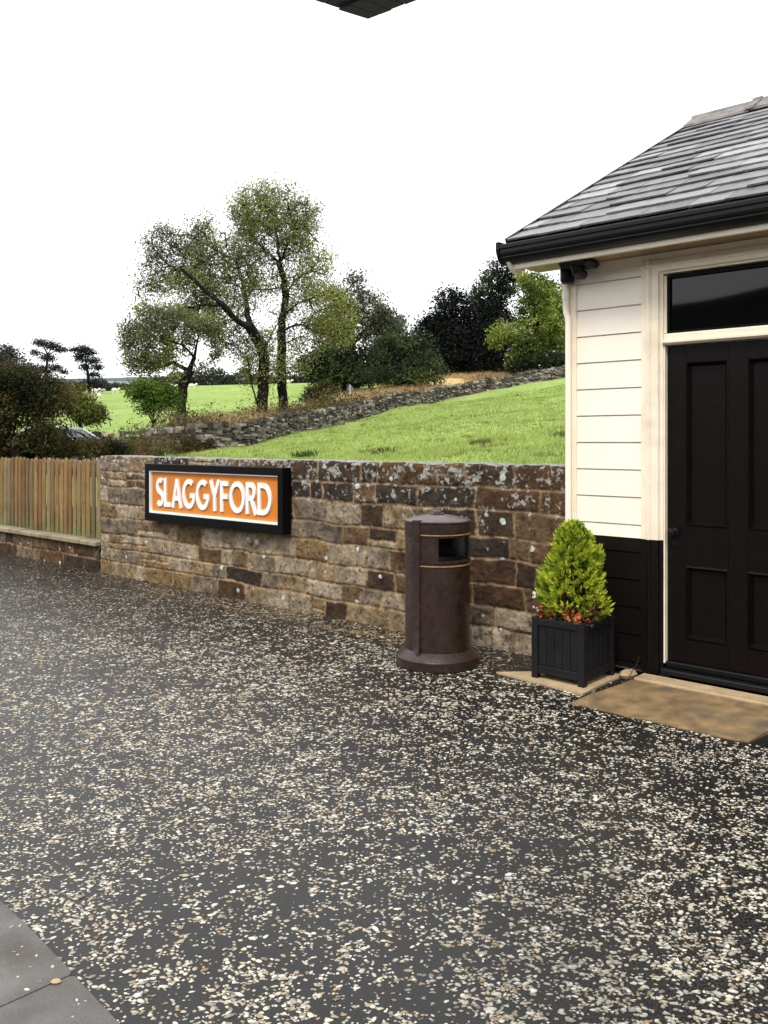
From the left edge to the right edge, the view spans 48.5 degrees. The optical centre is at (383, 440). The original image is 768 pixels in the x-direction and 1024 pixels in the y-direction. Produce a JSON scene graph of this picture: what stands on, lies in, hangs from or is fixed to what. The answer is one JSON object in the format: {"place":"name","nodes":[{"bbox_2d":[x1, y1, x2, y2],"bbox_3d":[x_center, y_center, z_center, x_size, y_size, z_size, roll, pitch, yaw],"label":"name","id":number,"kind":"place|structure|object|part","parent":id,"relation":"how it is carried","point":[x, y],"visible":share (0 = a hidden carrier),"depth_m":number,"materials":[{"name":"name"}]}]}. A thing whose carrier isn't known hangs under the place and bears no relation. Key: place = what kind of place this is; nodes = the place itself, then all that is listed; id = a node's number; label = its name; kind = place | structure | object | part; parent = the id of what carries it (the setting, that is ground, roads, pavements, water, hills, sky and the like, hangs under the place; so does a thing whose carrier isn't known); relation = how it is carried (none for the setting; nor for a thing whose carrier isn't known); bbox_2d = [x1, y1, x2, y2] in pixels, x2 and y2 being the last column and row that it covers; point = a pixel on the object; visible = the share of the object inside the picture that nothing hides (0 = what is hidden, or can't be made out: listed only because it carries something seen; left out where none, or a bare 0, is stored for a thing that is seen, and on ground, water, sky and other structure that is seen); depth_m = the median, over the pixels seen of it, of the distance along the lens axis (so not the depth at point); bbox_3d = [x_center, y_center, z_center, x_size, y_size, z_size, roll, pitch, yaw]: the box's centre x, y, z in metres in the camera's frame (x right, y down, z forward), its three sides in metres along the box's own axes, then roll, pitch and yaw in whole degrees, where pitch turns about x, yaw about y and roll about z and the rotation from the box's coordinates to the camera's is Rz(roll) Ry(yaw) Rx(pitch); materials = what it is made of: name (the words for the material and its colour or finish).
{"place":"outdoors","nodes":[
{"label":"outdoors","id":0,"kind":"place"},
{"bbox_2d":[0,901,119,1023],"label":"pavement","id":1,"kind":"structure","parent":0,"point":[45,1000],"depth_m":2.39,"materials":[{"name":"grey concrete"}]},
{"bbox_2d":[51,978,60,983],"bbox_3d":[-0.926,1.525,2.404,0.031,0.012,0.019,0,0,0],"label":"pebble","id":2,"kind":"object","parent":1,"relation":"on","point":[56,981],"visible":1,"depth_m":2.40,"materials":[{"name":"stone"}]},
{"bbox_2d":[44,377,246,384],"bbox_3d":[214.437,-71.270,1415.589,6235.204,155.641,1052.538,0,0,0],"label":"hills","id":3,"kind":"structure","parent":0,"point":[77,380],"depth_m":1486.11,"materials":[{"name":"green plant"}]},
{"bbox_2d":[6,372,564,505],"bbox_3d":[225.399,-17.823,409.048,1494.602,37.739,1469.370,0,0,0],"label":"hillside field","id":4,"kind":"structure","parent":0,"point":[123,412],"depth_m":69.63,"materials":[{"name":"green plant"}]},
{"bbox_2d":[0,339,33,378],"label":"skyline tree","id":5,"kind":"object","parent":4,"relation":"on","point":[8,351],"visible":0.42,"depth_m":119.56,"materials":[{"name":"green plant"}]},
{"bbox_2d":[0,353,85,458],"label":"hedge bush","id":6,"kind":"object","parent":4,"relation":"on","point":[27,392],"visible":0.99,"depth_m":24.70,"materials":[{"name":"green plant"}]},
{"bbox_2d":[26,336,72,377],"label":"pine tree","id":7,"kind":"object","parent":4,"relation":"on","point":[48,345],"visible":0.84,"depth_m":169.50,"materials":[{"name":"green plant"}]},
{"bbox_2d":[10,426,98,467],"bbox_3d":[-11.023,0.217,28.996,4.025,1.487,1.760,0,0,18],"label":"parked car","id":8,"kind":"object","parent":4,"relation":"on","point":[76,430],"visible":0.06,"depth_m":28.72,"materials":[{"name":"silver metal"}]},
{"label":"windows","id":9,"kind":"part","parent":8,"relation":"part of","materials":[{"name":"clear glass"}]},
{"bbox_2d":[0,430,142,462],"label":"hedge bush","id":10,"kind":"object","parent":4,"relation":"on","point":[87,447],"visible":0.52,"depth_m":25.73,"materials":[{"name":"green plant"}]},
{"bbox_2d":[55,376,112,429],"bbox_3d":[-11.107,-0.586,31.016,2.506,3.624,1.695,0,0,0],"label":"hedge bush","id":11,"kind":"object","parent":4,"relation":"on","point":[92,413],"visible":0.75,"depth_m":30.74,"materials":[{"name":"green plant"}]},
{"bbox_2d":[63,343,106,393],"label":"pine tree","id":12,"kind":"object","parent":4,"relation":"on","point":[83,350],"visible":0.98,"depth_m":167.56,"materials":[{"name":"green plant"}]},
{"bbox_2d":[111,388,119,393],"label":"sheep","id":13,"kind":"object","parent":4,"relation":"on","point":[114,389],"visible":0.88,"depth_m":157.82},
{"bbox_2d":[19,420,216,469],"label":"brambles","id":14,"kind":"object","parent":4,"relation":"on","point":[177,448],"visible":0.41,"depth_m":38.25,"materials":[{"name":"green plant"}]},
{"bbox_2d":[108,381,131,383],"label":"barn","id":15,"kind":"structure","parent":4,"relation":"on","point":[120,382],"depth_m":214.68,"materials":[{"name":"stone"}]},
{"bbox_2d":[118,372,188,426],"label":"leafy shrub","id":16,"kind":"object","parent":4,"relation":"on","point":[152,394],"visible":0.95,"depth_m":51.62,"materials":[{"name":"green plant"}]},
{"bbox_2d":[109,297,231,424],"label":"hawthorn tree","id":17,"kind":"object","parent":4,"relation":"on","point":[142,333],"visible":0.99,"depth_m":53.60,"materials":[{"name":"green plant"}]},
{"bbox_2d":[123,203,296,413],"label":"ash tree","id":18,"kind":"object","parent":4,"relation":"on","point":[192,250],"visible":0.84,"depth_m":59.49,"materials":[{"name":"green plant"}]},
{"bbox_2d":[66,365,448,391],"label":"hedge","id":19,"kind":"object","parent":4,"relation":"on","point":[229,379],"visible":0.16,"depth_m":204.60,"materials":[{"name":"green plant"}]},
{"bbox_2d":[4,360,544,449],"bbox_3d":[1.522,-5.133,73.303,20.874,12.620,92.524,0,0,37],"label":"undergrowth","id":20,"kind":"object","parent":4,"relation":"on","point":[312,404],"visible":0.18,"depth_m":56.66,"materials":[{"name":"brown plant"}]},
{"bbox_2d":[217,170,371,411],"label":"ash tree","id":21,"kind":"object","parent":4,"relation":"on","point":[249,218],"visible":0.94,"depth_m":61.55,"materials":[{"name":"green plant"}]},
{"bbox_2d":[290,448,318,457],"bbox_3d":[-3.073,0.460,32.992,1.214,0.445,1.070,0,0,0],"label":"grass tussock","id":22,"kind":"object","parent":4,"relation":"on","point":[308,453],"depth_m":32.83,"materials":[{"name":"green plant"}]},
{"bbox_2d":[297,379,339,406],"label":"leafy shrub","id":23,"kind":"object","parent":4,"relation":"on","point":[322,385],"visible":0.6,"depth_m":67.75,"materials":[{"name":"green plant"}]},
{"bbox_2d":[92,366,564,449],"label":"dry stone wall","id":24,"kind":"structure","parent":4,"relation":"on","point":[256,431],"depth_m":55.68,"materials":[{"name":"grey stone"}]},
{"bbox_2d":[292,338,393,392],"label":"thorn tree","id":25,"kind":"object","parent":4,"relation":"on","point":[344,368],"visible":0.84,"depth_m":88.54,"materials":[{"name":"green plant"}]},
{"bbox_2d":[347,385,353,399],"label":"footpath sign","id":26,"kind":"object","parent":4,"relation":"on","point":[350,388],"visible":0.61,"depth_m":71.99,"materials":[{"name":"white paint"}]},
{"bbox_2d":[300,263,420,387],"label":"ash tree","id":27,"kind":"object","parent":4,"relation":"on","point":[379,310],"visible":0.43,"depth_m":94.36,"materials":[{"name":"green plant"}]},
{"bbox_2d":[164,384,564,463],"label":"pasture grass","id":28,"kind":"structure","parent":4,"relation":"on","point":[428,453],"depth_m":37.98,"materials":[{"name":"green plant"}]},
{"bbox_2d":[359,365,401,382],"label":"leafy shrub","id":29,"kind":"object","parent":4,"relation":"on","point":[385,374],"visible":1,"depth_m":79.68,"materials":[{"name":"green plant"}]},
{"bbox_2d":[197,365,564,437],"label":"dry grass","id":30,"kind":"structure","parent":4,"relation":"on","point":[462,375],"depth_m":84.92,"materials":[{"name":"brown plant"}]},
{"bbox_2d":[369,445,399,453],"bbox_3d":[-0.004,0.320,29.971,1.171,0.373,1.216,0,0,0],"label":"grass tussock","id":31,"kind":"object","parent":4,"relation":"on","point":[380,448],"depth_m":29.87,"materials":[{"name":"green plant"}]},
{"bbox_2d":[361,306,412,381],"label":"thorn tree","id":32,"kind":"object","parent":4,"relation":"on","point":[396,316],"visible":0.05,"depth_m":99.30,"materials":[{"name":"green plant"}]},
{"bbox_2d":[366,326,452,387],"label":"thorn tree","id":33,"kind":"object","parent":4,"relation":"on","point":[410,356],"visible":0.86,"depth_m":90.70,"materials":[{"name":"green plant"}]},
{"bbox_2d":[410,281,508,375],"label":"evergreen tree","id":34,"kind":"object","parent":4,"relation":"on","point":[457,338],"visible":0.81,"depth_m":110.84,"materials":[{"name":"green plant"}]},
{"bbox_2d":[468,438,490,444],"bbox_3d":[3.382,0.006,29.978,0.840,0.330,0.829,0,0,0],"label":"grass tussock","id":35,"kind":"object","parent":4,"relation":"on","point":[477,440],"depth_m":29.88,"materials":[{"name":"green plant"}]},
{"bbox_2d":[463,255,526,372],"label":"evergreen tree","id":36,"kind":"object","parent":4,"relation":"on","point":[492,305],"visible":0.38,"depth_m":115.15,"materials":[{"name":"green plant"}]},
{"bbox_2d":[482,270,564,373],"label":"sycamore tree","id":37,"kind":"object","parent":4,"relation":"on","point":[541,303],"visible":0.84,"depth_m":101.02,"materials":[{"name":"green plant"}]},
{"bbox_2d":[502,349,564,374],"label":"hill shrub","id":38,"kind":"object","parent":4,"relation":"on","point":[526,362],"visible":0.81,"depth_m":98.13,"materials":[{"name":"green plant"}]},
{"bbox_2d":[544,274,564,365],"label":"evergreen tree","id":39,"kind":"object","parent":4,"relation":"on","point":[560,291],"visible":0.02,"depth_m":117.91,"materials":[{"name":"green plant"}]},
{"bbox_2d":[549,430,564,437],"bbox_3d":[6.297,-0.256,30.056,1.192,0.376,0.985,0,0,0],"label":"grass tussock","id":40,"kind":"object","parent":4,"relation":"on","point":[557,433],"depth_m":29.85,"materials":[{"name":"green plant"}]},
{"bbox_2d":[316,0,415,18],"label":"canopy","id":41,"kind":"object","parent":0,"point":[367,9],"visible":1,"depth_m":1.82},
{"bbox_2d":[0,505,767,1023],"bbox_3d":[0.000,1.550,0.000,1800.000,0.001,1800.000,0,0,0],"label":"ground","id":42,"kind":"structure","parent":0,"point":[286,899],"depth_m":3.43,"materials":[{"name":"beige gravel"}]},
{"bbox_2d":[0,524,100,571],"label":"wall","id":43,"kind":"structure","parent":42,"relation":"on","point":[77,551],"depth_m":10.80,"materials":[{"name":"stone"}]},
{"bbox_2d":[0,457,101,539],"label":"wooden fence","id":44,"kind":"object","parent":43,"relation":"on","point":[73,502],"visible":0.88,"depth_m":10.97,"materials":[{"name":"brown wood"}]},
{"bbox_2d":[100,455,564,655],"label":"stone wall","id":45,"kind":"structure","parent":42,"relation":"on","point":[338,552],"depth_m":7.30,"materials":[{"name":"stone"}]},
{"bbox_2d":[145,463,290,534],"bbox_3d":[-1.707,0.550,8.521,2.230,0.610,0.145,0,0,42],"label":"station sign","id":46,"kind":"object","parent":45,"relation":"attached to","point":[249,499],"visible":1,"depth_m":8.36,"materials":[{"name":"orange metal"}]},
{"bbox_2d":[396,510,478,673],"bbox_3d":[0.374,1.016,5.955,0.580,1.069,0.580,0,0,0],"label":"litter bin","id":47,"kind":"object","parent":42,"relation":"on","point":[437,558],"visible":1,"depth_m":5.76,"materials":[{"name":"brown plastic"}]},
{"bbox_2d":[496,671,619,694],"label":"paving slab","id":48,"kind":"structure","parent":42,"relation":"on","point":[563,684],"depth_m":5.46,"materials":[{"name":"stone"}]},
{"bbox_2d":[531,614,614,687],"bbox_3d":[1.241,1.341,5.580,0.380,0.395,0.420,0,0,42],"label":"planter","id":49,"kind":"object","parent":48,"relation":"on","point":[578,653],"visible":0.84,"depth_m":5.45,"materials":[{"name":"black wood"}]},
{"bbox_2d":[532,591,614,632],"bbox_3d":[1.238,1.122,5.593,0.442,0.272,0.463,0,0,42],"label":"bedding plant","id":50,"kind":"object","parent":49,"relation":"in","point":[570,612],"visible":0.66,"depth_m":5.46,"materials":[{"name":"red plant"}]},
{"bbox_2d":[533,518,615,621],"bbox_3d":[1.244,0.849,5.578,0.513,0.693,0.550,0,0,42],"label":"dwarf conifer","id":51,"kind":"object","parent":49,"relation":"in","point":[557,561],"visible":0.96,"depth_m":5.50,"materials":[{"name":"green plant"}]},
{"bbox_2d":[619,669,636,678],"bbox_3d":[1.597,1.520,5.561,0.139,0.059,0.077,0,0,-23],"label":"loose stone","id":52,"kind":"object","parent":42,"relation":"on","point":[625,674],"visible":0.88,"depth_m":5.53,"materials":[{"name":"stone"}]},
{"bbox_2d":[496,96,767,694],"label":"station building","id":53,"kind":"structure","parent":42,"relation":"on","point":[656,254],"depth_m":5.49,"materials":[{"name":"beige paint"}]},
{"bbox_2d":[667,263,767,333],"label":"window","id":54,"kind":"structure","parent":53,"relation":"in","point":[735,297],"depth_m":5.29,"materials":[{"name":"black glass"}]},
{"bbox_2d":[667,339,767,676],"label":"door","id":55,"kind":"structure","parent":53,"relation":"in","point":[717,532],"depth_m":5.31,"materials":[{"name":"paint"}]},
{"bbox_2d":[570,673,767,742],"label":"doorstep","id":56,"kind":"object","parent":42,"relation":"on","point":[728,714],"visible":0.89,"depth_m":4.91,"materials":[{"name":"stone"}]},
{"bbox_2d":[0,0,767,378],"label":"sky","id":57,"kind":"structure","parent":0,"point":[437,131],"materials":[{"name":"white"}]}
]}

